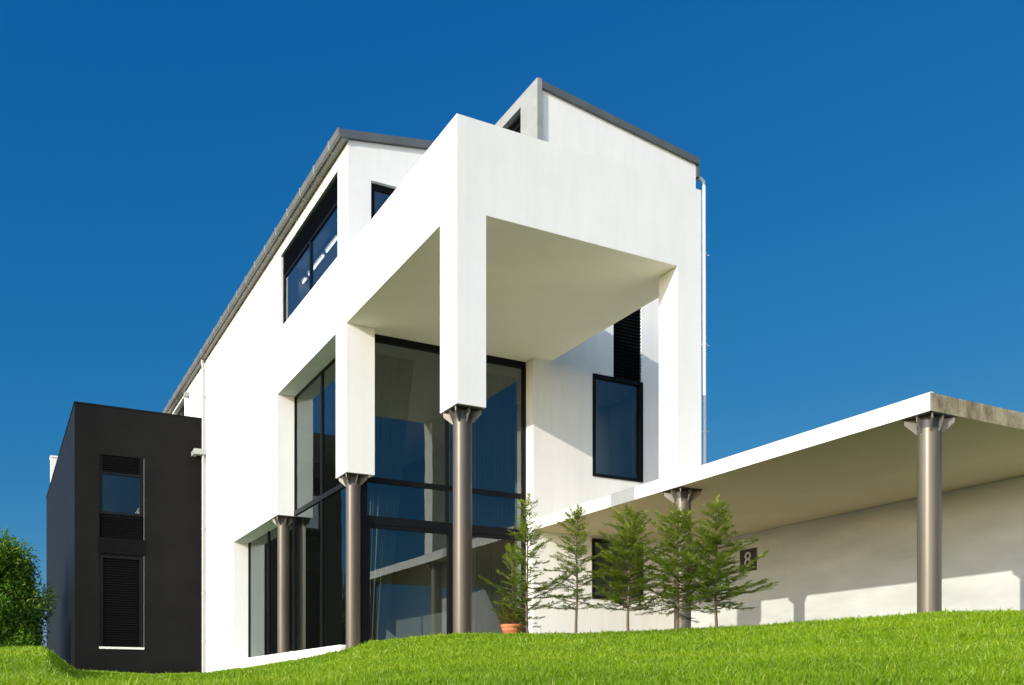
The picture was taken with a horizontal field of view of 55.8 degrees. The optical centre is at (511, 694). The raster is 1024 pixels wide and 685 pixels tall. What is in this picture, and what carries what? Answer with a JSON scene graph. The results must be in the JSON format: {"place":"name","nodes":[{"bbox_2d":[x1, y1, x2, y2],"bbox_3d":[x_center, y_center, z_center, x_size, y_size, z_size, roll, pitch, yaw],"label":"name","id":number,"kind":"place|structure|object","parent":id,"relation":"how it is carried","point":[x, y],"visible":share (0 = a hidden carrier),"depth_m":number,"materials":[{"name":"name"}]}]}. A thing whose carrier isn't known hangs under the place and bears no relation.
{"place":"outdoors","nodes":[
{"label":"outdoors","id":0,"kind":"place"},
{"bbox_2d":[0,607,1023,684],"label":"grass","id":1,"kind":"structure","parent":0,"point":[959,647],"depth_m":7.86,"materials":[{"name":"green plant"}]},
{"bbox_2d":[0,0,1023,645],"label":"sky","id":2,"kind":"structure","parent":0,"point":[861,165],"materials":[{"name":"blue"}]},
{"bbox_3d":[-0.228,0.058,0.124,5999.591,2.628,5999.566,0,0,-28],"label":"lawn","id":3,"kind":"structure","parent":0,"visible":0},
{"bbox_2d":[0,582,49,645],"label":"broadleaf shrub","id":4,"kind":"object","parent":3,"relation":"on","point":[44,641],"visible":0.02,"depth_m":37.61,"materials":[{"name":"green plant"}]},
{"bbox_2d":[0,526,59,646],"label":"broadleaf shrub","id":5,"kind":"object","parent":3,"relation":"on","point":[20,622],"visible":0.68,"depth_m":34.17,"materials":[{"name":"green plant"}]},
{"bbox_2d":[50,455,57,481],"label":"white building","id":6,"kind":"structure","parent":3,"relation":"on","point":[53,459],"depth_m":49.41,"materials":[{"name":"white paint"}]},
{"bbox_2d":[46,401,205,673],"bbox_3d":[-17.227,-5.138,41.695,4.259,9.677,18.840,0,0,-28],"label":"black annex","id":7,"kind":"object","parent":3,"relation":"on","point":[124,536],"visible":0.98,"depth_m":34.02,"materials":[{"name":"paint"}]},
{"bbox_2d":[99,454,142,516],"bbox_3d":[-13.608,-7.260,33.716,1.431,2.040,0.100,0,0,-28],"label":"window","id":8,"kind":"structure","parent":7,"relation":"in","point":[101,473],"depth_m":33.65,"materials":[{"name":"black metal"}]},
{"bbox_2d":[162,77,708,672],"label":"modern house","id":9,"kind":"structure","parent":3,"relation":"on","point":[540,241],"depth_m":23.24,"materials":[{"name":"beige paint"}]},
{"bbox_2d":[177,405,183,414],"bbox_3d":[-13.410,-11.050,39.548,0.080,1.500,2.670,0,0,-28],"label":"window","id":10,"kind":"structure","parent":9,"relation":"in","point":[182,409],"depth_m":39.60,"materials":[{"name":"black metal"}]},
{"bbox_2d":[300,275,308,283],"bbox_3d":[-5.849,-11.679,27.249,0.140,0.112,0.400,0,0,-28],"label":"ceiling lamp","id":11,"kind":"object","parent":9,"relation":"attached to","point":[304,278],"visible":1,"depth_m":27.17,"materials":[{"name":"white ceramic"}]},
{"bbox_2d":[283,175,337,323],"bbox_3d":[-4.917,-10.696,23.615,0.100,1.952,4.780,0,0,-28],"label":"window","id":12,"kind":"structure","parent":9,"relation":"in","point":[304,241],"depth_m":23.56,"materials":[{"name":"black metal"}]},
{"bbox_2d":[306,251,326,274],"bbox_3d":[-5.321,-11.679,26.273,0.140,0.112,1.420,0,0,-28],"label":"ceiling lamp","id":13,"kind":"object","parent":9,"relation":"attached to","point":[320,257],"visible":0.8,"depth_m":25.98,"materials":[{"name":"white ceramic"}]},
{"bbox_2d":[323,232,337,252],"bbox_3d":[-4.664,-11.679,25.059,0.140,0.112,1.020,0,0,-28],"label":"ceiling lamp","id":14,"kind":"object","parent":9,"relation":"attached to","point":[330,243],"visible":0.86,"depth_m":25.01,"materials":[{"name":"white ceramic"}]},
{"bbox_2d":[371,183,395,218],"bbox_3d":[-2.523,-10.585,21.573,1.410,1.270,0.090,0,0,-28],"label":"window","id":15,"kind":"structure","parent":9,"relation":"in","point":[374,187],"depth_m":21.27,"materials":[{"name":"black metal"}]},
{"bbox_2d":[367,353,413,640],"bbox_3d":[-2.869,-4.506,22.266,1.300,6.612,0.163,0,0,-28],"label":"curtain","id":16,"kind":"object","parent":9,"relation":"hanging from","point":[393,378],"visible":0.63,"depth_m":22.23,"materials":[{"name":"fabric"}]},
{"bbox_2d":[386,630,395,639],"bbox_3d":[-3.336,-1.545,24.515,1.140,0.990,0.580,0,0,-28],"label":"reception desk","id":17,"kind":"object","parent":9,"relation":"on","point":[389,635],"depth_m":24.37,"materials":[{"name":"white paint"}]},
{"bbox_2d":[472,373,514,634],"bbox_3d":[-0.446,-4.506,23.577,1.150,6.612,0.163,0,0,-28],"label":"window glazing","id":18,"kind":"object","parent":9,"relation":"hanging from","point":[493,446],"visible":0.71,"depth_m":23.55,"materials":[{"name":"glass"}]},
{"bbox_2d":[592,538,642,600],"bbox_3d":[2.623,-3.115,24.334,1.538,1.490,0.170,0,0,-28],"label":"window","id":19,"kind":"structure","parent":9,"relation":"in","point":[594,540],"depth_m":23.93,"materials":[{"name":"black metal"}]},
{"bbox_2d":[593,308,642,482],"bbox_3d":[2.632,-7.845,24.339,1.518,4.890,0.170,0,0,-28],"label":"window","id":20,"kind":"structure","parent":9,"relation":"in","point":[626,332],"depth_m":24.50,"materials":[{"name":"black metal"}]},
{"bbox_2d":[501,624,524,633],"bbox_3d":[0.012,-1.010,15.750,0.392,0.258,0.392,0,0,-28],"label":"flower pot","id":21,"kind":"object","parent":3,"relation":"on","point":[508,628],"visible":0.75,"depth_m":15.60,"materials":[{"name":"ceramic"}]},
{"bbox_2d":[489,542,543,623],"bbox_3d":[0.045,-1.768,15.829,1.035,1.419,0.924,0,0,-28],"label":"potted conifer","id":22,"kind":"object","parent":21,"relation":"in","point":[508,619],"visible":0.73,"depth_m":15.66,"materials":[{"name":"green plant"}]},
{"bbox_2d":[478,492,573,633],"bbox_3d":[0.295,-2.055,15.430,1.491,2.334,1.071,0,0,23],"label":"cypress tree","id":23,"kind":"object","parent":3,"relation":"on","point":[534,538],"visible":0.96,"depth_m":15.27,"materials":[{"name":"green plant"}]},
{"bbox_2d":[543,504,604,632],"bbox_3d":[0.940,-1.941,15.230,1.139,2.105,1.017,0,0,-28],"label":"cypress tree","id":24,"kind":"object","parent":3,"relation":"on","point":[569,548],"visible":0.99,"depth_m":15.14,"materials":[{"name":"green plant"}]},
{"bbox_2d":[581,504,682,630],"bbox_3d":[2.044,-1.936,15.101,1.635,2.048,1.711,0,0,30],"label":"cypress tree","id":25,"kind":"object","parent":3,"relation":"on","point":[626,543],"visible":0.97,"depth_m":14.87,"materials":[{"name":"green plant"}]},
{"bbox_2d":[605,503,741,629],"bbox_3d":[2.502,-1.901,14.632,1.988,1.987,1.961,0,0,-28],"label":"cypress tree","id":26,"kind":"object","parent":3,"relation":"on","point":[680,528],"visible":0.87,"depth_m":14.50,"materials":[{"name":"green plant"}]},
{"bbox_2d":[671,494,778,627],"bbox_3d":[3.030,-1.932,14.118,1.466,2.055,1.982,0,0,26],"label":"cypress tree","id":27,"kind":"object","parent":3,"relation":"on","point":[715,571],"visible":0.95,"depth_m":14.10,"materials":[{"name":"green plant"}]},
{"bbox_2d":[530,391,1023,628],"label":"canopy","id":28,"kind":"object","parent":3,"relation":"on","point":[927,450],"visible":0.83,"depth_m":16.55,"materials":[{"name":"paint"}]},
{"bbox_2d":[691,476,1023,628],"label":"rendered wall","id":29,"kind":"structure","parent":3,"relation":"on","point":[861,563],"depth_m":19.99,"materials":[{"name":"white paint"}]},
{"bbox_2d":[740,548,756,572],"bbox_3d":[5.715,-3.250,23.425,0.032,0.540,0.570,0,0,-28],"label":"wall sign","id":30,"kind":"object","parent":29,"relation":"attached to","point":[747,556],"visible":0.75,"depth_m":23.39,"materials":[{"name":"black metal"}]}
]}

